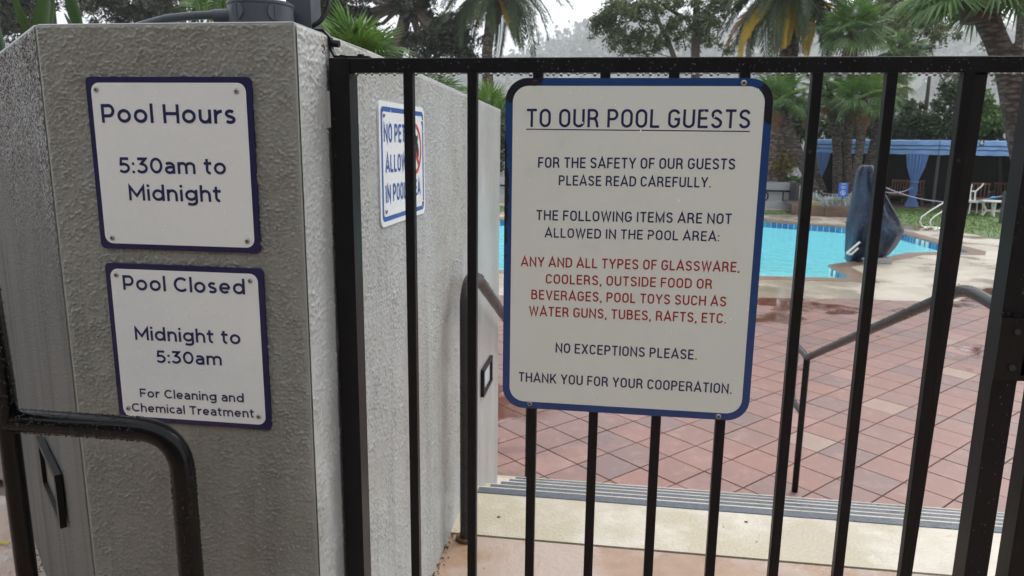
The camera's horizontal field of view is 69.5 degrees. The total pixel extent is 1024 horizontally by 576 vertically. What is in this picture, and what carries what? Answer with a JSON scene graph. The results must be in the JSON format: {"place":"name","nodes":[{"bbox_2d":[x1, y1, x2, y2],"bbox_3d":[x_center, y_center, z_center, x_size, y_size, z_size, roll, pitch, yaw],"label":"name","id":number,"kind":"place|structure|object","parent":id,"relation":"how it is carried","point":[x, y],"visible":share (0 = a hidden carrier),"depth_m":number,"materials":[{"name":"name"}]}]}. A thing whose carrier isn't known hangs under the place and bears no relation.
{"place":"outdoors","nodes":[
{"label":"outdoors","id":0,"kind":"place"},
{"bbox_2d":[0,496,933,575],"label":"terrace floor","id":1,"kind":"structure","parent":0,"point":[500,557],"depth_m":2.43,"materials":[{"name":"beige concrete"}]},
{"bbox_2d":[0,287,203,575],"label":"foreground handrail","id":2,"kind":"object","parent":1,"relation":"on","point":[169,442],"visible":1,"depth_m":1.22,"materials":[{"name":"black metal"}]},
{"bbox_2d":[35,533,454,575],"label":"wall foot grit","id":3,"kind":"structure","parent":1,"relation":"on","point":[433,573],"depth_m":2.43,"materials":[{"name":"soil"}]},
{"bbox_2d":[0,21,500,575],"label":"stucco wall","id":4,"kind":"structure","parent":1,"relation":"on","point":[270,501],"depth_m":1.43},
{"bbox_2d":[0,0,82,50],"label":"bird of paradise","id":5,"kind":"object","parent":4,"relation":"on","point":[44,12],"visible":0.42,"depth_m":2.41,"materials":[{"name":"green plant"}]},
{"bbox_2d":[36,435,66,528],"bbox_3d":[-1.127,0.467,1.801,0.014,0.132,0.291,-8,14,-39],"label":"step light","id":6,"kind":"object","parent":4,"relation":"attached to","point":[51,480],"visible":1,"depth_m":1.77,"materials":[{"name":"black metal"}]},
{"bbox_2d":[85,77,261,252],"bbox_3d":[-0.589,-0.213,1.285,0.304,0.299,0.010,2,11,8],"label":"pool hours sign","id":7,"kind":"object","parent":4,"relation":"attached to","point":[175,163],"visible":1,"depth_m":1.28,"materials":[{"name":"metal"}]},
{"bbox_2d":[105,263,271,429],"bbox_3d":[-0.591,0.108,1.349,0.303,0.301,0.010,2,11,8],"label":"pool closed sign","id":8,"kind":"object","parent":4,"relation":"attached to","point":[190,344],"visible":1,"depth_m":1.34,"materials":[{"name":"metal"}]},
{"bbox_2d":[136,0,293,22],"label":"junction box","id":9,"kind":"object","parent":4,"relation":"on","point":[258,11],"visible":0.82,"depth_m":1.33,"materials":[{"name":"grey metal"}]},
{"bbox_2d":[286,0,320,28],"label":"lamp pole","id":10,"kind":"object","parent":4,"relation":"on","point":[307,13],"depth_m":1.41,"materials":[{"name":"grey metal"}]},
{"bbox_2d":[312,0,330,27],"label":"cable","id":11,"kind":"object","parent":10,"relation":"attached to","point":[320,20],"visible":0.98,"depth_m":1.43,"materials":[{"name":"black paint"}]},
{"bbox_2d":[377,100,424,226],"bbox_3d":[-0.271,-0.313,1.845,0.012,0.285,0.393,2,11,8],"label":"pets sign","id":12,"kind":"object","parent":4,"relation":"attached to","point":[390,151],"visible":0.75,"depth_m":1.76,"materials":[{"name":"metal"}]},
{"bbox_2d":[481,355,492,396],"bbox_3d":[-0.108,0.380,3.203,0.014,0.118,0.227,2,11,8],"label":"step light","id":13,"kind":"object","parent":4,"relation":"attached to","point":[486,374],"visible":1,"depth_m":3.20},
{"label":"planter soil","id":14,"kind":"structure","parent":4,"relation":"in","visible":0},
{"bbox_2d":[195,0,226,21],"bbox_3d":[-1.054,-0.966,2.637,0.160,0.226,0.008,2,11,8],"label":"papyrus clump","id":15,"kind":"object","parent":14,"relation":"on","point":[206,4],"depth_m":2.63,"materials":[{"name":"green plant"}]},
{"bbox_2d":[478,536,879,570],"bbox_3d":[0.507,0.910,2.504,1.400,0.028,0.006,2,11,8],"label":"terrace joint","id":16,"kind":"object","parent":1,"relation":"on","point":[678,553],"visible":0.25,"depth_m":2.50,"materials":[{"name":"grey concrete"}]},
{"bbox_2d":[0,175,996,495],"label":"garden ground","id":17,"kind":"structure","parent":0,"point":[2,491],"depth_m":23.14,"materials":[{"name":"soil"}]},
{"bbox_2d":[0,0,101,46],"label":"pine tree","id":18,"kind":"object","parent":17,"relation":"on","point":[9,24],"visible":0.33,"depth_m":36.24,"materials":[{"name":"green plant"}]},
{"bbox_2d":[77,0,178,22],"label":"pine tree","id":19,"kind":"object","parent":17,"relation":"on","point":[128,12],"visible":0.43,"depth_m":38.51,"materials":[{"name":"green plant"}]},
{"bbox_2d":[133,0,216,22],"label":"pine tree","id":20,"kind":"object","parent":17,"relation":"on","point":[162,7],"visible":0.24,"depth_m":35.97,"materials":[{"name":"green plant"}]},
{"bbox_2d":[320,0,483,57],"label":"pine tree","id":21,"kind":"object","parent":17,"relation":"on","point":[429,40],"visible":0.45,"depth_m":30.97,"materials":[{"name":"green plant"}]},
{"bbox_2d":[431,0,573,104],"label":"date palm","id":22,"kind":"object","parent":17,"relation":"on","point":[496,10],"visible":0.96,"depth_m":28.59,"materials":[{"name":"green plant"}]},
{"bbox_2d":[500,120,504,176],"bbox_3d":[-0.909,-5.249,29.419,2.751,3.719,3.083,-10,15,-42],"label":"hedge shrub","id":23,"kind":"object","parent":17,"relation":"on","point":[502,142],"visible":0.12,"depth_m":28.69,"materials":[{"name":"green plant"}]},
{"bbox_2d":[500,177,797,207],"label":"grey garden wall","id":24,"kind":"structure","parent":17,"relation":"on","point":[774,200],"depth_m":25.52,"materials":[{"name":"grey concrete"}]},
{"bbox_2d":[500,185,790,200],"bbox_3d":[3.513,-3.410,26.204,12.270,0.372,0.042,2,11,8],"label":"black railing","id":25,"kind":"object","parent":24,"relation":"on","point":[783,191],"visible":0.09,"depth_m":25.41,"materials":[{"name":"metal"}]},
{"bbox_2d":[585,0,747,77],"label":"acacia tree","id":26,"kind":"object","parent":17,"relation":"on","point":[607,17],"visible":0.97,"depth_m":29.72,"materials":[{"name":"green plant"}]},
{"bbox_2d":[451,475,1004,575],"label":"stairs","id":27,"kind":"structure","parent":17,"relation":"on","point":[809,529],"depth_m":2.68,"materials":[{"name":"beige paint"}]},
{"bbox_2d":[703,0,859,181],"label":"date palm","id":28,"kind":"object","parent":17,"relation":"on","point":[795,20],"visible":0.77,"depth_m":24.71,"materials":[{"name":"green plant"}]},
{"bbox_2d":[772,94,842,144],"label":"garden tree","id":29,"kind":"object","parent":17,"relation":"on","point":[797,126],"visible":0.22,"depth_m":29.59,"materials":[{"name":"green plant"}]},
{"bbox_2d":[822,100,896,139],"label":"garden tree","id":30,"kind":"object","parent":17,"relation":"on","point":[868,132],"visible":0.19,"depth_m":29.96,"materials":[{"name":"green plant"}]},
{"bbox_2d":[863,55,917,164],"bbox_3d":[12.547,-5.307,24.846,2.056,4.948,2.235,2,11,8],"label":"fan palm","id":31,"kind":"object","parent":17,"relation":"on","point":[873,139],"visible":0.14,"depth_m":24.82,"materials":[{"name":"green plant"}]},
{"bbox_2d":[871,17,932,165],"bbox_3d":[13.089,-6.021,25.288,1.888,6.178,1.988,5,12,22],"label":"fan palm","id":32,"kind":"object","parent":17,"relation":"on","point":[900,48],"visible":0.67,"depth_m":24.59,"materials":[{"name":"green plant"}]},
{"bbox_2d":[858,0,962,98],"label":"olive tree","id":33,"kind":"object","parent":17,"relation":"on","point":[934,36],"visible":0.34,"depth_m":33.56,"materials":[{"name":"green plant"}]},
{"bbox_2d":[873,76,950,139],"bbox_3d":[15.746,-5.867,28.369,3.266,4.421,3.216,8,14,34],"label":"garden tree","id":34,"kind":"object","parent":17,"relation":"on","point":[904,128],"visible":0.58,"depth_m":27.63,"materials":[{"name":"green plant"}]},
{"bbox_2d":[817,139,1010,213],"bbox_3d":[14.658,-4.224,27.063,6.229,2.440,3.450,8,14,34],"label":"poolside cabana","id":35,"kind":"object","parent":17,"relation":"on","point":[934,173],"visible":0.52,"depth_m":27.16,"materials":[{"name":"dark cloth"},{"name":"blue canvas"},{"name":"brown stained wood"}]},
{"bbox_2d":[816,152,829,175],"bbox_3d":[11.421,-4.138,27.503,0.703,1.823,0.267,8,14,34],"label":"tied curtain","id":36,"kind":"object","parent":35,"relation":"hanging from","point":[822,158],"visible":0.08,"depth_m":27.27,"materials":[{"name":"blue fabric"}]},
{"bbox_2d":[887,180,910,203],"bbox_3d":[14.037,-3.458,26.761,0.690,0.900,0.640,8,14,34],"label":"teak armchair","id":37,"kind":"object","parent":35,"relation":"on","point":[895,194],"visible":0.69,"depth_m":26.82,"materials":[{"name":"wood"}]},
{"bbox_2d":[901,180,925,205],"bbox_3d":[14.613,-3.469,26.849,0.690,0.900,0.640,8,14,34],"label":"teak armchair","id":38,"kind":"object","parent":35,"relation":"on","point":[922,194],"visible":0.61,"depth_m":26.87,"materials":[{"name":"brown wood"}]},
{"bbox_2d":[904,154,928,206],"bbox_3d":[14.044,-3.754,25.735,0.703,1.823,0.267,8,14,34],"label":"tied curtain","id":39,"kind":"object","parent":35,"relation":"hanging from","point":[916,164],"visible":0.97,"depth_m":25.66,"materials":[{"name":"blue fabric"}]},
{"bbox_2d":[969,182,990,209],"bbox_3d":[15.951,-3.154,25.351,0.820,0.900,0.640,8,14,34],"label":"teak armchair","id":40,"kind":"object","parent":35,"relation":"on","point":[981,198],"visible":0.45,"depth_m":25.34,"materials":[{"name":"brown wood"}]},
{"bbox_2d":[990,182,1007,208],"bbox_3d":[17.033,-3.186,25.575,0.690,0.900,0.640,8,14,34],"label":"teak armchair","id":41,"kind":"object","parent":35,"relation":"on","point":[993,191],"visible":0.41,"depth_m":25.78,"materials":[{"name":"wood"}]},
{"bbox_2d":[977,41,995,84],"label":"thin tree","id":42,"kind":"object","parent":17,"relation":"on","point":[983,49],"visible":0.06,"depth_m":28.84,"materials":[{"name":"green plant"}]},
{"bbox_2d":[1010,0,1023,47],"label":"fan palm","id":43,"kind":"object","parent":17,"relation":"on","point":[1019,34],"visible":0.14,"depth_m":26.34,"materials":[{"name":"green plant"}]},
{"bbox_2d":[3,0,1014,57],"label":"sky","id":44,"kind":"structure","parent":0,"point":[560,16],"materials":[{"name":"white"}]},
{"bbox_2d":[0,285,1023,512],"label":"pool paving","id":45,"kind":"structure","parent":0,"point":[894,366],"depth_m":5.73,"materials":[{"name":"red tile"}]},
{"bbox_2d":[168,0,223,22],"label":"fan palm","id":46,"kind":"object","parent":45,"relation":"on","point":[186,5],"visible":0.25,"depth_m":3.93,"materials":[{"name":"green plant"}]},
{"bbox_2d":[321,0,419,57],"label":"fan palm","id":47,"kind":"object","parent":45,"relation":"on","point":[373,40],"visible":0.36,"depth_m":4.49,"materials":[{"name":"green plant"}]},
{"bbox_2d":[423,74,466,93],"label":"fan palm","id":48,"kind":"object","parent":45,"relation":"on","point":[451,83],"visible":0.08,"depth_m":8.26,"materials":[{"name":"green plant"}]},
{"bbox_2d":[460,77,506,123],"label":"fan palm","id":49,"kind":"object","parent":45,"relation":"on","point":[498,98],"visible":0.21,"depth_m":7.29,"materials":[{"name":"green plant"}]},
{"bbox_2d":[456,273,526,544],"bbox_3d":[0.002,0.591,3.670,0.072,1.725,2.375,2,11,8],"label":"stair handrail by wall","id":50,"kind":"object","parent":45,"relation":"on","point":[489,294],"visible":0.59,"depth_m":2.48,"materials":[{"name":"grey metal"}]},
{"bbox_2d":[791,284,991,492],"bbox_3d":[1.670,0.640,3.589,0.045,1.700,2.500,2,11,8],"label":"stair handrail","id":51,"kind":"object","parent":45,"relation":"on","point":[980,296],"visible":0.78,"depth_m":3.85,"materials":[{"name":"grey metal"}]},
{"bbox_2d":[878,0,1023,161],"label":"date palm","id":52,"kind":"object","parent":45,"relation":"on","point":[984,17],"visible":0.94,"depth_m":11.04,"materials":[{"name":"green plant"}]},
{"bbox_2d":[500,202,791,210],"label":"garden path","id":53,"kind":"structure","parent":0,"point":[778,209],"depth_m":25.07,"materials":[{"name":"grey concrete"}]},
{"bbox_2d":[795,184,799,200],"bbox_3d":[9.706,-3.118,25.112,0.120,0.839,0.120,2,11,8],"label":"bollard","id":54,"kind":"object","parent":53,"relation":"on","point":[797,192],"visible":0.83,"depth_m":25.05,"materials":[{"name":"grey metal"}]},
{"bbox_2d":[500,206,791,214],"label":"lawn by wall","id":55,"kind":"structure","parent":0,"point":[766,211],"depth_m":23.62,"materials":[{"name":"green plant"}]},
{"bbox_2d":[500,206,788,213],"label":"pool deck","id":56,"kind":"structure","parent":55,"relation":"on","point":[779,212],"depth_m":23.45,"materials":[{"name":"beige concrete"}]},
{"bbox_2d":[312,28,1023,575],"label":"iron gate","id":57,"kind":"structure","parent":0,"point":[1002,370],"depth_m":1.33,"materials":[{"name":"black metal"}]},
{"bbox_2d":[503,78,772,419],"bbox_3d":[0.211,-0.062,1.327,0.457,0.610,0.005,2,11,8],"label":"guest rules sign","id":58,"kind":"object","parent":57,"relation":"attached to","point":[634,209],"visible":1,"depth_m":1.32,"materials":[{"name":"metal"}]},
{"bbox_2d":[499,223,937,276],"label":"pool water","id":59,"kind":"structure","parent":0,"point":[781,237],"depth_m":16.22,"materials":[{"name":"blue liquid"}]},
{"bbox_2d":[437,25,1005,176],"bbox_3d":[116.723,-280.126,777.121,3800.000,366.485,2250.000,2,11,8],"label":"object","id":60,"kind":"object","parent":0,"point":[916,83],"depth_m":892.53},
{"bbox_2d":[388,0,1016,177],"bbox_3d":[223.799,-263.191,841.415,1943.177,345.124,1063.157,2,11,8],"label":"wooded hillside","id":61,"kind":"structure","parent":60,"relation":"on","point":[564,46],"depth_m":928.55,"materials":[{"name":"green plant"}]},
{"bbox_2d":[913,74,988,139],"bbox_3d":[16.438,-5.828,27.094,3.027,4.696,2.292,-5,13,-28],"label":"garden tree","id":62,"kind":"object","parent":60,"relation":"on","point":[948,94],"visible":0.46,"depth_m":26.65,"materials":[{"name":"green plant"}]},
{"bbox_2d":[978,88,1005,192],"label":"garden tree","id":63,"kind":"object","parent":60,"relation":"on","point":[992,126],"visible":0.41,"depth_m":25.89,"materials":[{"name":"green plant"}]},
{"bbox_2d":[499,218,985,282],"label":"swimming pool","id":64,"kind":"structure","parent":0,"point":[844,271],"depth_m":20.25,"materials":[{"name":"blue liquid"}]},
{"bbox_2d":[499,211,999,300],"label":"concrete deck","id":65,"kind":"structure","parent":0,"point":[910,279],"depth_m":12.30,"materials":[{"name":"beige concrete"}]},
{"bbox_2d":[844,165,903,263],"bbox_3d":[6.837,-1.382,13.898,1.032,1.832,1.012,4,12,15],"label":"covered pool lift","id":66,"kind":"object","parent":65,"relation":"on","point":[892,229],"visible":0.74,"depth_m":13.69,"materials":[{"name":"fabric"}]},
{"bbox_2d":[919,202,942,227],"bbox_3d":[11.465,-2.055,19.770,0.964,0.958,0.048,2,11,8],"label":"pool rail","id":67,"kind":"object","parent":65,"relation":"on","point":[926,213],"visible":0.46,"depth_m":19.81,"materials":[{"name":"silver metal"}]},
{"bbox_2d":[929,211,941,228],"bbox_3d":[11.414,-1.913,19.450,0.718,0.787,0.048,2,11,8],"label":"pool rail","id":68,"kind":"object","parent":65,"relation":"on","point":[932,218],"visible":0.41,"depth_m":19.50,"materials":[{"name":"silver metal"}]},
{"bbox_2d":[783,198,835,205],"bbox_3d":[10.620,-2.842,24.544,2.996,0.001,4.224,4,12,17],"label":"planter bed","id":69,"kind":"object","parent":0,"point":[790,202],"visible":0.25,"depth_m":24.79,"materials":[{"name":"soil"}]},
{"bbox_2d":[769,146,797,177],"bbox_3d":[9.804,-4.145,26.853,1.542,2.101,2.502,2,11,8],"label":"shrub","id":70,"kind":"object","parent":69,"relation":"on","point":[788,162],"visible":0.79,"depth_m":26.00,"materials":[{"name":"green plant"}]},
{"bbox_2d":[754,74,823,201],"bbox_3d":[8.601,-4.861,23.700,2.644,4.537,2.190,-5,12,-24],"label":"fan palm","id":71,"kind":"object","parent":69,"relation":"on","point":[782,105],"visible":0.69,"depth_m":23.27,"materials":[{"name":"green plant"}]},
{"bbox_2d":[784,174,800,184],"bbox_3d":[10.215,-3.634,26.785,0.930,1.023,0.983,-7,14,-34],"label":"shrub","id":72,"kind":"object","parent":69,"relation":"on","point":[793,178],"visible":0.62,"depth_m":26.60,"materials":[{"name":"green plant"}]},
{"bbox_2d":[790,88,830,200],"bbox_3d":[9.956,-4.760,24.798,1.538,3.886,1.712,-8,14,-39],"label":"fan palm","id":73,"kind":"object","parent":69,"relation":"on","point":[818,178],"visible":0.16,"depth_m":24.73,"materials":[{"name":"green plant"}]},
{"bbox_2d":[812,190,830,204],"bbox_3d":[9.766,-2.731,23.345,0.708,0.737,0.657,-1,11,-7],"label":"dusty miller","id":74,"kind":"object","parent":69,"relation":"on","point":[823,199],"visible":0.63,"depth_m":23.27,"materials":[{"name":"grey plant"}]},
{"bbox_2d":[816,196,831,205],"bbox_3d":[9.906,-2.696,23.389,0.573,0.437,0.649,8,13,33],"label":"dusty miller","id":75,"kind":"object","parent":69,"relation":"on","point":[825,203],"visible":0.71,"depth_m":23.19,"materials":[{"name":"grey plant"}]},
{"bbox_2d":[800,74,858,198],"bbox_3d":[10.297,-5.031,24.396,2.076,4.509,2.025,2,11,8],"label":"fan palm","id":76,"kind":"object","parent":69,"relation":"on","point":[828,97],"visible":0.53,"depth_m":24.11,"materials":[{"name":"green plant"}]},
{"bbox_2d":[828,194,843,205],"bbox_3d":[10.252,-2.725,23.263,0.714,0.612,0.577,-5,13,-27],"label":"dusty miller","id":77,"kind":"object","parent":69,"relation":"on","point":[833,200],"visible":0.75,"depth_m":23.22,"materials":[{"name":"grey plant"}]},
{"bbox_2d":[833,197,850,205],"bbox_3d":[10.476,-2.702,23.248,0.606,0.507,0.516,-3,12,-16],"label":"dusty miller","id":78,"kind":"object","parent":69,"relation":"on","point":[848,200],"visible":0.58,"depth_m":23.18,"materials":[{"name":"grey plant"}]},
{"bbox_2d":[838,183,848,205],"bbox_3d":[10.293,-2.870,22.975,0.278,0.801,0.046,2,11,8],"label":"blue notice","id":79,"kind":"object","parent":69,"relation":"on","point":[842,190],"visible":0.99,"depth_m":22.92,"materials":[{"name":"blue plastic"}]},
{"bbox_2d":[842,193,851,205],"bbox_3d":[10.678,-2.755,23.249,0.719,0.746,0.632,2,11,8],"label":"dusty miller","id":80,"kind":"object","parent":69,"relation":"on","point":[844,204],"visible":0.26,"depth_m":23.17,"materials":[{"name":"grey plant"}]},
{"bbox_2d":[808,0,899,200],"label":"fan palm","id":81,"kind":"object","parent":69,"relation":"on","point":[855,39],"visible":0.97,"depth_m":23.27,"materials":[{"name":"green plant"}]},
{"bbox_2d":[827,74,905,202],"bbox_3d":[11.045,-4.841,23.256,2.415,4.590,2.420,2,11,8],"label":"fan palm","id":82,"kind":"object","parent":69,"relation":"on","point":[860,104],"visible":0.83,"depth_m":22.87,"materials":[{"name":"green plant"}]},
{"bbox_2d":[894,207,1001,237],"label":"lawn by cabana","id":83,"kind":"structure","parent":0,"point":[905,221],"depth_m":21.31,"materials":[{"name":"green plant"}]},
{"bbox_2d":[791,204,848,216],"bbox_3d":[10.687,-2.472,23.255,3.599,0.310,1.454,-4,12,-21],"label":"timber planter","id":84,"kind":"object","parent":83,"relation":"on","point":[824,210],"visible":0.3,"depth_m":22.68,"materials":[{"name":"brown wood"}]},
{"bbox_2d":[968,183,985,213],"bbox_3d":[14.837,-2.870,23.653,0.660,0.986,0.600,2,11,8],"label":"white patio chair","id":85,"kind":"object","parent":83,"relation":"on","point":[977,202],"visible":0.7,"depth_m":23.58,"materials":[{"name":"white plastic"}]},
{"bbox_2d":[980,200,1001,216],"bbox_3d":[15.181,-2.507,23.263,0.840,0.494,0.700,2,11,8],"label":"white patio table","id":86,"kind":"object","parent":83,"relation":"on","point":[993,207],"visible":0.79,"depth_m":23.24,"materials":[{"name":"white plastic"}]},
{"bbox_2d":[999,192,1005,222],"bbox_3d":[14.029,-2.292,21.076,0.120,0.898,0.120,2,11,8],"label":"bollard","id":87,"kind":"object","parent":83,"relation":"on","point":[1002,206],"visible":0.63,"depth_m":21.04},
{"bbox_2d":[886,187,1000,201],"bbox_3d":[12.687,-2.739,21.777,3.113,0.406,0.100,7,13,29],"label":"barrier rope","id":88,"kind":"object","parent":87,"relation":"hanging from","point":[992,197],"visible":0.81,"depth_m":21.82,"materials":[{"name":"fabric"}]}
]}

